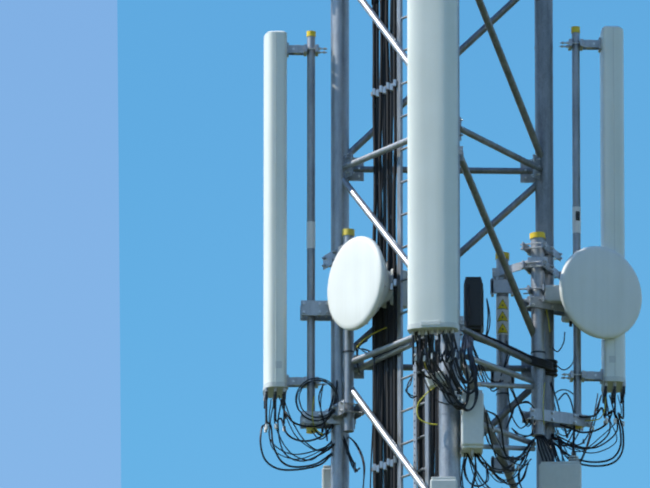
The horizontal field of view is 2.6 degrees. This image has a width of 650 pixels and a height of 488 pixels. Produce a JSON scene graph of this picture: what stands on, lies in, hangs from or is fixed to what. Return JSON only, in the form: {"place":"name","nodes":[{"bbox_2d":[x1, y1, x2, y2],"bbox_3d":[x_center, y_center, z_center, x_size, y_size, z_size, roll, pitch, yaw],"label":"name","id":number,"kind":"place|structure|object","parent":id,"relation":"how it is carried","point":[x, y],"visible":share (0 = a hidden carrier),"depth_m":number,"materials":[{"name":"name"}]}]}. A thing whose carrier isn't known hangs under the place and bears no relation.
{"place":"outdoors","nodes":[
{"label":"outdoors","id":0,"kind":"place"},
{"bbox_2d":[0,0,649,487],"label":"sky","id":1,"kind":"structure","parent":0,"point":[132,131],"materials":[{"name":"blue"}]},
{"bbox_3d":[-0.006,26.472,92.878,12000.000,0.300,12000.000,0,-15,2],"label":"ground","id":2,"kind":"structure","parent":0,"visible":0},
{"bbox_2d":[331,0,554,487],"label":"lattice tower","id":3,"kind":"structure","parent":2,"relation":"on","point":[347,167],"depth_m":99.86,"materials":[{"name":"metal"}]},
{"bbox_2d":[300,31,355,433],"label":"antenna pipe","id":4,"kind":"object","parent":3,"relation":"attached to","point":[312,310],"visible":0.75,"depth_m":99.89,"materials":[{"name":"metal"}]},
{"bbox_2d":[263,31,326,408],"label":"panel antenna","id":5,"kind":"object","parent":4,"relation":"attached to","point":[278,51],"visible":0.88,"depth_m":99.84,"materials":[{"name":"white plastic"}]},
{"bbox_2d":[322,228,364,432],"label":"mounting pole","id":6,"kind":"object","parent":3,"relation":"attached to","point":[346,408],"visible":0.6,"depth_m":99.55,"materials":[{"name":"metal"}]},
{"bbox_2d":[327,236,407,330],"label":"microwave dish","id":7,"kind":"object","parent":6,"relation":"attached to","point":[359,291],"visible":0.85,"depth_m":99.35,"materials":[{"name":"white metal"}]},
{"bbox_2d":[371,0,430,487],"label":"cable ladder","id":8,"kind":"object","parent":3,"relation":"attached to","point":[398,282],"visible":0.67,"depth_m":99.31,"materials":[{"name":"metal"}]},
{"bbox_2d":[370,0,438,487],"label":"feeder cables","id":9,"kind":"object","parent":3,"relation":"attached to","point":[384,372],"visible":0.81,"depth_m":99.47,"materials":[{"name":"black plastic"}]},
{"bbox_2d":[407,0,463,342],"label":"panel antenna","id":10,"kind":"object","parent":3,"relation":"attached to","point":[434,150],"visible":0.98,"depth_m":98.49,"materials":[{"name":"white plastic"}]},
{"bbox_2d":[331,45,554,487],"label":"frame struts","id":11,"kind":"object","parent":3,"relation":"attached to","point":[402,348],"visible":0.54,"depth_m":99.06,"materials":[{"name":"metal"}]},
{"bbox_2d":[322,370,581,487],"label":"remote radio units","id":12,"kind":"object","parent":3,"relation":"attached to","point":[564,474],"visible":0.9,"depth_m":98.30,"materials":[{"name":"grey metal"}]},
{"bbox_2d":[259,284,624,487],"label":"jumper cables","id":13,"kind":"object","parent":12,"relation":"on","point":[547,365],"visible":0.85,"depth_m":99.46,"materials":[{"name":"rubber"},{"name":"plastic"}]},
{"bbox_2d":[464,277,483,333],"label":"dark radio unit","id":14,"kind":"object","parent":3,"relation":"attached to","point":[476,302],"visible":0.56,"depth_m":99.63,"materials":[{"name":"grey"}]},
{"bbox_2d":[490,252,547,474],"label":"mounting pole","id":15,"kind":"object","parent":3,"relation":"attached to","point":[500,288],"visible":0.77,"depth_m":99.86,"materials":[{"name":"metal"}]},
{"bbox_2d":[520,232,590,436],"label":"mounting pole","id":16,"kind":"object","parent":3,"relation":"attached to","point":[536,307],"visible":0.79,"depth_m":99.68,"materials":[{"name":"metal"}]},
{"bbox_2d":[519,246,641,338],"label":"microwave dish","id":17,"kind":"object","parent":16,"relation":"attached to","point":[596,292],"visible":0.96,"depth_m":99.69,"materials":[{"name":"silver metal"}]},
{"bbox_2d":[571,26,581,428],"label":"antenna pipe","id":18,"kind":"object","parent":3,"relation":"attached to","point":[576,207],"visible":0.77,"depth_m":100.13,"materials":[{"name":"metal"}]},
{"bbox_2d":[559,26,625,403],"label":"panel antenna","id":19,"kind":"object","parent":3,"relation":"attached to","point":[608,46],"visible":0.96,"depth_m":100.04,"materials":[{"name":"white plastic"}]}
]}

